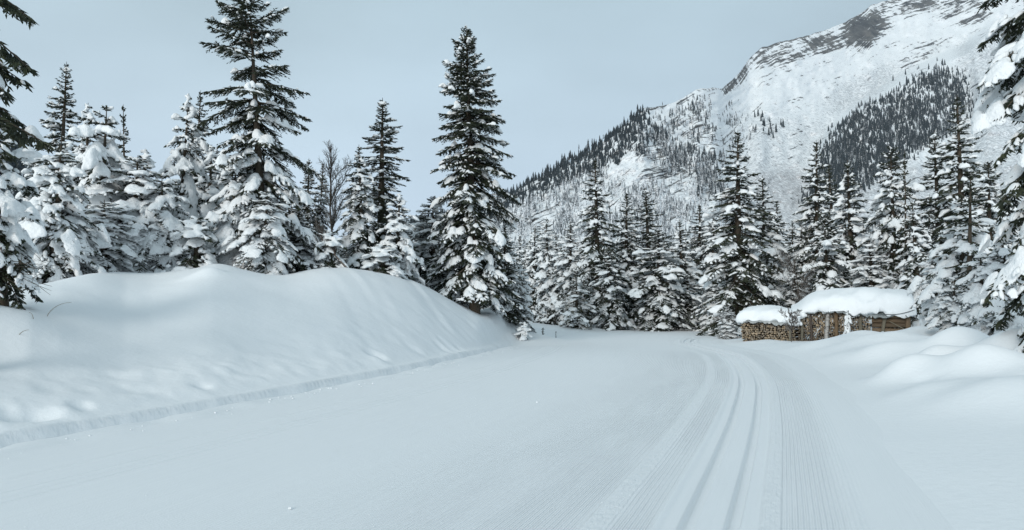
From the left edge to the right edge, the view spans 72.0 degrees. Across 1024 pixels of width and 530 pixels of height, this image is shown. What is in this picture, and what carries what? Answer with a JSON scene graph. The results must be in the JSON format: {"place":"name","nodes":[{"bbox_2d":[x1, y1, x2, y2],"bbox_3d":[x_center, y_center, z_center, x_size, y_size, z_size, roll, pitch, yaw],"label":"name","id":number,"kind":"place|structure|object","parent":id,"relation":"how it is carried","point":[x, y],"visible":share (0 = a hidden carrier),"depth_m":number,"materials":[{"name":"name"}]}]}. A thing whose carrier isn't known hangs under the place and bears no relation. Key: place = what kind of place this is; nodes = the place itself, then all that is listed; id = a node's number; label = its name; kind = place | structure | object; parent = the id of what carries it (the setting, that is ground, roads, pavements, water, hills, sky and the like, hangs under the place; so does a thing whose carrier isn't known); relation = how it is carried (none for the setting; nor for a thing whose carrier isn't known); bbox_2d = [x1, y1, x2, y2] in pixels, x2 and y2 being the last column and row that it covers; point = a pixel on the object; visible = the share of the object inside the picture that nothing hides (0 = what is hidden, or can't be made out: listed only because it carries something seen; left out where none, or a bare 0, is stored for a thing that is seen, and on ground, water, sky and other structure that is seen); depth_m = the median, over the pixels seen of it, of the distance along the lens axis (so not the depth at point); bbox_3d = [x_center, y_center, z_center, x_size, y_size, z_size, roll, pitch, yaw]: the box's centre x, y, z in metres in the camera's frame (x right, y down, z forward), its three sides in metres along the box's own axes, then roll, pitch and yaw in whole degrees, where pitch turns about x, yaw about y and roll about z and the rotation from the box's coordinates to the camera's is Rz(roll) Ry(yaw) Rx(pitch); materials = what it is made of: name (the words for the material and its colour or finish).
{"place":"outdoors","nodes":[
{"label":"outdoors","id":0,"kind":"place"},
{"bbox_2d":[7,146,33,222],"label":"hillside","id":1,"kind":"structure","parent":0,"point":[30,168],"depth_m":301.17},
{"bbox_2d":[0,133,28,202],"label":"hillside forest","id":2,"kind":"object","parent":1,"relation":"on","point":[20,166],"visible":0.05,"depth_m":277.20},
{"bbox_2d":[0,0,886,254],"label":"sky","id":3,"kind":"structure","parent":0,"point":[568,72],"materials":[{"name":"blue"}]},
{"bbox_2d":[0,330,953,529],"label":"ski path","id":4,"kind":"structure","parent":0,"point":[650,439],"depth_m":6.85,"materials":[{"name":"snow"}]},
{"bbox_2d":[8,349,801,526],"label":"snow crumbs","id":5,"kind":"object","parent":4,"relation":"on","point":[299,407],"visible":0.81,"depth_m":9.54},
{"bbox_2d":[0,264,1023,529],"bbox_3d":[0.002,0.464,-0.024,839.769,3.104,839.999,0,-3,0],"label":"snow ground","id":6,"kind":"structure","parent":0,"point":[944,410],"depth_m":12.16,"materials":[{"name":"snow"}]},
{"bbox_2d":[0,128,43,309],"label":"spruce tree","id":7,"kind":"object","parent":6,"relation":"on","point":[16,241],"visible":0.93,"depth_m":11.59,"materials":[{"name":"white plant"}]},
{"bbox_2d":[6,250,63,299],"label":"dead twigs","id":8,"kind":"object","parent":7,"relation":"attached to","point":[33,267],"visible":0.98,"depth_m":11.44,"materials":[{"name":"plant"}]},
{"bbox_2d":[0,0,55,168],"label":"spruce tree","id":9,"kind":"object","parent":6,"relation":"on","point":[10,124],"visible":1,"depth_m":9.22,"materials":[{"name":"green plant"}]},
{"bbox_2d":[15,161,54,237],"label":"spruce tree","id":10,"kind":"object","parent":6,"relation":"on","point":[27,173],"visible":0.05,"depth_m":25.56,"materials":[{"name":"white plant"}]},
{"bbox_2d":[30,62,81,240],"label":"spruce tree","id":11,"kind":"object","parent":6,"relation":"on","point":[55,127],"visible":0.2,"depth_m":23.69,"materials":[{"name":"green plant"}]},
{"bbox_2d":[18,137,110,283],"bbox_3d":[-11.665,-0.779,17.901,2.235,4.978,2.394,0,-3,8],"label":"spruce tree","id":12,"kind":"object","parent":6,"relation":"on","point":[64,235],"visible":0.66,"depth_m":17.54,"materials":[{"name":"white plant"}]},
{"bbox_2d":[41,175,109,277],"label":"spruce tree","id":13,"kind":"object","parent":6,"relation":"on","point":[86,260],"visible":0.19,"depth_m":18.10,"materials":[{"name":"white plant"}]},
{"bbox_2d":[63,103,108,208],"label":"spruce tree","id":14,"kind":"object","parent":6,"relation":"on","point":[81,148],"visible":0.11,"depth_m":21.52,"materials":[{"name":"white plant"}]},
{"bbox_2d":[64,105,139,231],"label":"spruce tree","id":15,"kind":"object","parent":6,"relation":"on","point":[98,158],"visible":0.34,"depth_m":20.84,"materials":[{"name":"white plant"}]},
{"bbox_2d":[83,200,148,273],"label":"spruce tree","id":16,"kind":"object","parent":6,"relation":"on","point":[110,261],"visible":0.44,"depth_m":19.65,"materials":[{"name":"white plant"}]},
{"bbox_2d":[117,105,131,185],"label":"spruce tree","id":17,"kind":"object","parent":6,"relation":"on","point":[123,151],"visible":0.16,"depth_m":27.00,"materials":[{"name":"green plant"}]},
{"bbox_2d":[75,157,174,272],"bbox_3d":[-11.611,-0.967,21.169,3.223,4.770,2.885,0,-3,2],"label":"spruce tree","id":18,"kind":"object","parent":6,"relation":"on","point":[140,224],"visible":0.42,"depth_m":20.72,"materials":[{"name":"white plant"}]},
{"bbox_2d":[127,149,175,197],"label":"spruce tree","id":19,"kind":"object","parent":6,"relation":"on","point":[145,157],"visible":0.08,"depth_m":25.27,"materials":[{"name":"white plant"}]},
{"bbox_2d":[125,173,191,272],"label":"spruce tree","id":20,"kind":"object","parent":6,"relation":"on","point":[158,244],"visible":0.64,"depth_m":20.90,"materials":[{"name":"white plant"}]},
{"bbox_2d":[155,93,210,257],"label":"spruce tree","id":21,"kind":"object","parent":6,"relation":"on","point":[183,157],"visible":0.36,"depth_m":23.22,"materials":[{"name":"white plant"}]},
{"bbox_2d":[161,216,220,271],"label":"spruce tree","id":22,"kind":"object","parent":6,"relation":"on","point":[196,235],"visible":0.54,"depth_m":20.72,"materials":[{"name":"white plant"}]},
{"bbox_2d":[184,92,214,203],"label":"spruce tree","id":23,"kind":"object","parent":6,"relation":"on","point":[197,116],"visible":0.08,"depth_m":27.92,"materials":[{"name":"green plant"}]},
{"bbox_2d":[195,145,226,255],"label":"spruce tree","id":24,"kind":"object","parent":6,"relation":"on","point":[212,185],"visible":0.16,"depth_m":25.49,"materials":[{"name":"white plant"}]},
{"bbox_2d":[207,150,220,175],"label":"spruce tree","id":25,"kind":"object","parent":6,"relation":"on","point":[217,152],"visible":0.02,"depth_m":31.93,"materials":[{"name":"white plant"}]},
{"bbox_2d":[204,169,256,265],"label":"spruce tree","id":26,"kind":"object","parent":6,"relation":"on","point":[229,192],"visible":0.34,"depth_m":22.02,"materials":[{"name":"white plant"}]},
{"bbox_2d":[219,191,298,274],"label":"spruce tree","id":27,"kind":"object","parent":6,"relation":"on","point":[272,236],"visible":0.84,"depth_m":20.91,"materials":[{"name":"white plant"}]},
{"bbox_2d":[192,0,334,272],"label":"spruce tree","id":28,"kind":"object","parent":6,"relation":"on","point":[265,175],"visible":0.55,"depth_m":22.58,"materials":[{"name":"green plant"}]},
{"bbox_2d":[279,190,303,234],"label":"spruce tree","id":29,"kind":"object","parent":6,"relation":"on","point":[290,208],"visible":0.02,"depth_m":34.92,"materials":[{"name":"green plant"}]},
{"bbox_2d":[282,204,320,273],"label":"spruce tree","id":30,"kind":"object","parent":6,"relation":"on","point":[305,254],"visible":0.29,"depth_m":22.95,"materials":[{"name":"green plant"}]},
{"bbox_2d":[294,160,326,268],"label":"spruce tree","id":31,"kind":"object","parent":6,"relation":"on","point":[306,208],"visible":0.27,"depth_m":30.31,"materials":[{"name":"green plant"}]},
{"bbox_2d":[311,164,333,260],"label":"spruce tree","id":32,"kind":"object","parent":6,"relation":"on","point":[322,201],"visible":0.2,"depth_m":31.14,"materials":[{"name":"green plant"}]},
{"bbox_2d":[310,230,348,268],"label":"spruce tree","id":33,"kind":"object","parent":6,"relation":"on","point":[332,242],"visible":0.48,"depth_m":22.61,"materials":[{"name":"white plant"}]},
{"bbox_2d":[313,216,347,267],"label":"tree","id":34,"kind":"object","parent":6,"relation":"on","point":[318,230],"visible":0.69,"depth_m":22.72,"materials":[{"name":"plant"}]},
{"bbox_2d":[318,139,356,231],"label":"bare tree","id":35,"kind":"object","parent":6,"relation":"on","point":[333,217],"visible":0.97,"depth_m":27.10,"materials":[{"name":"plant"}]},
{"bbox_2d":[337,249,353,262],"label":"spruce tree","id":36,"kind":"object","parent":6,"relation":"on","point":[345,258],"visible":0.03,"depth_m":29.45,"materials":[{"name":"green plant"}]},
{"bbox_2d":[336,147,381,270],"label":"spruce tree","id":37,"kind":"object","parent":6,"relation":"on","point":[356,226],"visible":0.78,"depth_m":24.46,"materials":[{"name":"white plant"}]},
{"bbox_2d":[343,98,420,278],"bbox_3d":[-5.023,-2.667,27.379,3.070,7.836,3.194,1,-2,-37],"label":"spruce tree","id":38,"kind":"object","parent":6,"relation":"on","point":[382,199],"visible":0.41,"depth_m":27.45,"materials":[{"name":"green plant"}]},
{"bbox_2d":[360,244,406,279],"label":"spruce tree","id":39,"kind":"object","parent":6,"relation":"on","point":[382,256],"visible":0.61,"depth_m":23.38,"materials":[{"name":"white plant"}]},
{"bbox_2d":[369,193,425,284],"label":"spruce tree","id":40,"kind":"object","parent":6,"relation":"on","point":[399,242],"visible":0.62,"depth_m":24.44,"materials":[{"name":"white plant"}]},
{"bbox_2d":[412,219,430,281],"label":"spruce tree","id":41,"kind":"object","parent":6,"relation":"on","point":[418,228],"visible":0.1,"depth_m":30.84,"materials":[{"name":"green plant"}]},
{"bbox_2d":[408,196,444,287],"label":"spruce tree","id":42,"kind":"object","parent":6,"relation":"on","point":[433,244],"visible":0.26,"depth_m":30.11,"materials":[{"name":"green plant"}]},
{"bbox_2d":[424,242,465,304],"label":"spruce tree","id":43,"kind":"object","parent":6,"relation":"on","point":[435,282],"visible":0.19,"depth_m":27.64,"materials":[{"name":"green plant"}]},
{"bbox_2d":[422,25,521,316],"bbox_3d":[-1.559,-3.525,27.332,3.972,11.703,4.436,0,-3,0],"label":"spruce tree","id":44,"kind":"object","parent":6,"relation":"on","point":[468,227],"visible":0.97,"depth_m":26.74,"materials":[{"name":"green plant"}]},
{"bbox_2d":[498,232,518,283],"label":"spruce tree","id":45,"kind":"object","parent":6,"relation":"on","point":[512,258],"visible":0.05,"depth_m":57.95,"materials":[{"name":"green plant"}]},
{"bbox_2d":[489,225,536,327],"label":"spruce tree","id":46,"kind":"object","parent":6,"relation":"on","point":[512,314],"visible":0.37,"depth_m":29.18,"materials":[{"name":"green plant"}]},
{"bbox_2d":[511,235,524,274],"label":"spruce tree","id":47,"kind":"object","parent":6,"relation":"on","point":[520,245],"visible":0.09,"depth_m":87.27,"materials":[{"name":"white plant"}]},
{"bbox_2d":[515,243,529,283],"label":"spruce tree","id":48,"kind":"object","parent":6,"relation":"on","point":[522,257],"visible":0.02,"depth_m":62.45,"materials":[{"name":"green plant"}]},
{"bbox_2d":[514,322,532,340],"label":"spruce tree","id":49,"kind":"object","parent":6,"relation":"on","point":[523,333],"visible":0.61,"depth_m":27.74,"materials":[{"name":"white plant"}]},
{"bbox_2d":[513,266,535,332],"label":"spruce tree","id":50,"kind":"object","parent":6,"relation":"on","point":[527,288],"visible":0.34,"depth_m":30.15,"materials":[{"name":"green plant"}]},
{"bbox_2d":[516,241,539,284],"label":"spruce tree","id":51,"kind":"object","parent":6,"relation":"on","point":[525,261],"visible":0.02,"depth_m":57.95,"materials":[{"name":"white plant"}]},
{"bbox_2d":[517,228,545,319],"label":"spruce tree","id":52,"kind":"object","parent":6,"relation":"on","point":[530,255],"visible":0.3,"depth_m":51.62,"materials":[{"name":"white plant"}]},
{"bbox_2d":[529,217,567,324],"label":"spruce tree","id":53,"kind":"object","parent":6,"relation":"on","point":[543,274],"visible":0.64,"depth_m":46.57,"materials":[{"name":"white plant"}]},
{"bbox_2d":[549,234,567,319],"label":"spruce tree","id":54,"kind":"object","parent":6,"relation":"on","point":[558,248],"visible":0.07,"depth_m":52.83,"materials":[{"name":"green plant"}]},
{"bbox_2d":[545,223,587,325],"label":"spruce tree","id":55,"kind":"object","parent":6,"relation":"on","point":[566,261],"visible":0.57,"depth_m":45.46,"materials":[{"name":"white plant"}]},
{"bbox_2d":[560,275,598,329],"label":"spruce tree","id":56,"kind":"object","parent":6,"relation":"on","point":[575,316],"visible":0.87,"depth_m":40.99,"materials":[{"name":"white plant"}]},
{"bbox_2d":[574,160,634,329],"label":"spruce tree","id":57,"kind":"object","parent":6,"relation":"on","point":[590,258],"visible":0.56,"depth_m":44.08,"materials":[{"name":"green plant"}]},
{"bbox_2d":[586,249,636,330],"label":"spruce tree","id":58,"kind":"object","parent":6,"relation":"on","point":[609,316],"visible":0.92,"depth_m":41.54,"materials":[{"name":"white plant"}]},
{"bbox_2d":[604,193,649,325],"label":"spruce tree","id":59,"kind":"object","parent":6,"relation":"on","point":[625,253],"visible":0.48,"depth_m":46.37,"materials":[{"name":"green plant"}]},
{"bbox_2d":[632,187,666,317],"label":"spruce tree","id":60,"kind":"object","parent":6,"relation":"on","point":[648,226],"visible":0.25,"depth_m":48.58,"materials":[{"name":"green plant"}]},
{"bbox_2d":[623,229,702,331],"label":"spruce tree","id":61,"kind":"object","parent":6,"relation":"on","point":[662,305],"visible":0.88,"depth_m":40.93,"materials":[{"name":"white plant"}]},
{"bbox_2d":[662,219,703,324],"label":"spruce tree","id":62,"kind":"object","parent":6,"relation":"on","point":[686,259],"visible":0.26,"depth_m":44.78,"materials":[{"name":"green plant"}]},
{"bbox_2d":[670,271,706,330],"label":"spruce tree","id":63,"kind":"object","parent":6,"relation":"on","point":[692,285],"visible":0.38,"depth_m":42.12,"materials":[{"name":"green plant"}]},
{"bbox_2d":[683,204,709,293],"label":"spruce tree","id":64,"kind":"object","parent":6,"relation":"on","point":[698,240],"visible":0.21,"depth_m":50.54,"materials":[{"name":"green plant"}]},
{"bbox_2d":[691,267,723,331],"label":"spruce tree","id":65,"kind":"object","parent":6,"relation":"on","point":[714,288],"visible":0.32,"depth_m":40.24,"materials":[{"name":"white plant"}]},
{"bbox_2d":[695,209,728,319],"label":"spruce tree","id":66,"kind":"object","parent":6,"relation":"on","point":[707,234],"visible":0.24,"depth_m":47.78,"materials":[{"name":"green plant"}]},
{"bbox_2d":[715,308,741,338],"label":"spruce tree","id":67,"kind":"object","parent":6,"relation":"on","point":[728,331],"visible":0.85,"depth_m":32.14,"materials":[{"name":"white plant"}]},
{"bbox_2d":[691,132,791,336],"bbox_3d":[11.745,-0.860,35.989,5.231,12.284,5.347,-1,-3,32],"label":"spruce tree","id":68,"kind":"object","parent":6,"relation":"on","point":[739,286],"visible":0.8,"depth_m":35.44,"materials":[{"name":"green plant"}]},
{"bbox_2d":[736,305,800,340],"bbox_3d":[10.559,2.441,28.925,2.413,1.609,1.307,-2,-4,34],"label":"firewood stack","id":69,"kind":"object","parent":6,"relation":"on","point":[757,325],"visible":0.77,"depth_m":28.64,"materials":[{"name":"brown wood"}]},
{"bbox_2d":[747,175,792,306],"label":"spruce tree","id":70,"kind":"object","parent":6,"relation":"on","point":[767,229],"visible":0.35,"depth_m":39.46,"materials":[{"name":"green plant"}]},
{"bbox_2d":[768,202,793,267],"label":"spruce tree","id":71,"kind":"object","parent":6,"relation":"on","point":[781,223],"visible":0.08,"depth_m":56.48,"materials":[{"name":"green plant"}]},
{"bbox_2d":[780,221,799,289],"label":"spruce tree","id":72,"kind":"object","parent":6,"relation":"on","point":[792,232],"visible":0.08,"depth_m":42.56,"materials":[{"name":"green plant"}]},
{"bbox_2d":[778,307,801,341],"bbox_3d":[10.438,2.281,26.285,0.836,1.414,0.582,0,-3,-9],"label":"bare shrub","id":73,"kind":"object","parent":6,"relation":"on","point":[791,316],"visible":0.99,"depth_m":26.30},
{"bbox_2d":[779,257,807,324],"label":"spruce tree","id":74,"kind":"object","parent":6,"relation":"on","point":[790,292],"visible":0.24,"depth_m":35.15,"materials":[{"name":"green plant"}]},
{"bbox_2d":[772,250,816,302],"bbox_3d":[13.112,1.324,32.588,2.076,4.158,2.117,-1,-3,23],"label":"bare shrub","id":75,"kind":"object","parent":6,"relation":"on","point":[790,264],"visible":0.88,"depth_m":32.66,"materials":[{"name":"plant"}]},
{"bbox_2d":[784,221,812,293],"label":"spruce tree","id":76,"kind":"object","parent":6,"relation":"on","point":[800,236],"visible":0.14,"depth_m":40.95,"materials":[{"name":"green plant"}]},
{"bbox_2d":[796,277,819,333],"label":"spruce tree","id":77,"kind":"object","parent":6,"relation":"on","point":[810,285],"visible":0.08,"depth_m":34.71,"materials":[{"name":"green plant"}]},
{"bbox_2d":[787,142,832,293],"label":"spruce tree","id":78,"kind":"object","parent":6,"relation":"on","point":[808,214],"visible":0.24,"depth_m":40.99,"materials":[{"name":"green plant"}]},
{"bbox_2d":[796,215,870,336],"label":"spruce tree","id":79,"kind":"object","parent":6,"relation":"on","point":[826,278],"visible":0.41,"depth_m":32.65,"materials":[{"name":"white plant"}]},
{"bbox_2d":[813,163,855,278],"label":"spruce tree","id":80,"kind":"object","parent":6,"relation":"on","point":[830,201],"visible":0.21,"depth_m":39.41,"materials":[{"name":"green plant"}]},
{"bbox_2d":[842,310,852,333],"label":"spruce sapling","id":81,"kind":"object","parent":6,"relation":"on","point":[847,322],"visible":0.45,"depth_m":24.50,"materials":[{"name":"white plant"}]},
{"bbox_2d":[819,160,878,280],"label":"spruce tree","id":82,"kind":"object","parent":6,"relation":"on","point":[855,225],"visible":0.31,"depth_m":37.02,"materials":[{"name":"white plant"}]},
{"bbox_2d":[782,287,916,340],"bbox_3d":[13.078,2.037,27.519,4.657,2.371,1.623,-1,-3,25],"label":"firewood stack","id":83,"kind":"object","parent":6,"relation":"on","point":[887,309],"visible":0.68,"depth_m":27.06,"materials":[{"name":"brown wood"}]},
{"bbox_2d":[837,269,861,287],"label":"spruce tree","id":84,"kind":"object","parent":6,"relation":"on","point":[846,277],"visible":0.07,"depth_m":34.71,"materials":[{"name":"green plant"}]},
{"bbox_2d":[840,237,900,331],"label":"spruce tree","id":85,"kind":"object","parent":6,"relation":"on","point":[874,279],"visible":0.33,"depth_m":31.79,"materials":[{"name":"white plant"}]},
{"bbox_2d":[870,197,887,267],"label":"spruce tree","id":86,"kind":"object","parent":6,"relation":"on","point":[876,226],"visible":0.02,"depth_m":45.08,"materials":[{"name":"green plant"}]},
{"bbox_2d":[854,145,934,328],"bbox_3d":[18.740,0.043,34.565,3.541,11.883,3.449,3,-4,-42],"label":"spruce tree","id":87,"kind":"object","parent":6,"relation":"on","point":[890,224],"visible":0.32,"depth_m":34.45,"materials":[{"name":"white plant"}]},
{"bbox_2d":[893,150,912,317],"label":"spruce tree","id":88,"kind":"object","parent":6,"relation":"on","point":[905,183],"visible":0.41,"depth_m":30.32,"materials":[{"name":"green plant"}]},
{"bbox_2d":[890,202,934,328],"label":"spruce tree","id":89,"kind":"object","parent":6,"relation":"on","point":[916,258],"visible":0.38,"depth_m":29.30,"materials":[{"name":"white plant"}]},
{"bbox_2d":[917,196,934,254],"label":"spruce tree","id":90,"kind":"object","parent":6,"relation":"on","point":[928,230],"visible":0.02,"depth_m":45.28,"materials":[{"name":"green plant"}]},
{"bbox_2d":[917,244,948,325],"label":"spruce tree","id":91,"kind":"object","parent":6,"relation":"on","point":[925,305],"visible":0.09,"depth_m":22.51,"materials":[{"name":"white plant"}]},
{"bbox_2d":[914,132,956,259],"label":"spruce tree","id":92,"kind":"object","parent":6,"relation":"on","point":[926,204],"visible":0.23,"depth_m":33.77,"materials":[{"name":"green plant"}]},
{"bbox_2d":[925,274,968,332],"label":"spruce tree","id":93,"kind":"object","parent":6,"relation":"on","point":[948,308],"visible":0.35,"depth_m":18.47,"materials":[{"name":"white plant"}]},
{"bbox_2d":[907,199,995,327],"bbox_3d":[13.305,0.753,20.769,2.783,5.493,2.506,1,-3,-20],"label":"spruce tree","id":94,"kind":"object","parent":6,"relation":"on","point":[941,272],"visible":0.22,"depth_m":20.76,"materials":[{"name":"white plant"}]},
{"bbox_2d":[924,97,1004,271],"bbox_3d":[19.109,-1.336,29.970,4.002,12.005,4.091,0,-2,-24],"label":"spruce tree","id":95,"kind":"object","parent":6,"relation":"on","point":[969,165],"visible":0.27,"depth_m":30.07,"materials":[{"name":"green plant"}]},
{"bbox_2d":[939,174,993,294],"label":"spruce tree","id":96,"kind":"object","parent":6,"relation":"on","point":[970,201],"visible":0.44,"depth_m":20.00,"materials":[{"name":"green plant"}]},
{"bbox_2d":[951,249,1000,335],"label":"spruce tree","id":97,"kind":"object","parent":6,"relation":"on","point":[970,308],"visible":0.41,"depth_m":16.80,"materials":[{"name":"white plant"}]},
{"bbox_2d":[955,161,1022,306],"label":"spruce tree","id":98,"kind":"object","parent":6,"relation":"on","point":[990,211],"visible":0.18,"depth_m":25.95,"materials":[{"name":"white plant"}]},
{"bbox_2d":[971,0,1023,352],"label":"spruce tree","id":99,"kind":"object","parent":6,"relation":"on","point":[997,100],"visible":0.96,"depth_m":12.43,"materials":[{"name":"white plant"}]},
{"bbox_2d":[977,221,1023,334],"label":"spruce tree","id":100,"kind":"object","parent":6,"relation":"on","point":[995,264],"visible":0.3,"depth_m":16.26,"materials":[{"name":"white plant"}]},
{"bbox_2d":[1005,205,1021,286],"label":"spruce tree","id":101,"kind":"object","parent":6,"relation":"on","point":[1017,231],"visible":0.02,"depth_m":48.00,"materials":[{"name":"white plant"}]},
{"bbox_2d":[422,0,1023,270],"bbox_3d":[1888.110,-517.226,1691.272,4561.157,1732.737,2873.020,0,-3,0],"label":"mountain","id":102,"kind":"structure","parent":0,"point":[809,89],"depth_m":1469.00,"materials":[{"name":"snow"}]},
{"bbox_2d":[406,59,991,251],"bbox_3d":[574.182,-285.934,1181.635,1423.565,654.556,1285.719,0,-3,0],"label":"mountain forest","id":103,"kind":"object","parent":102,"relation":"on","point":[912,139],"visible":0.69,"depth_m":985.32,"materials":[{"name":"plant"}]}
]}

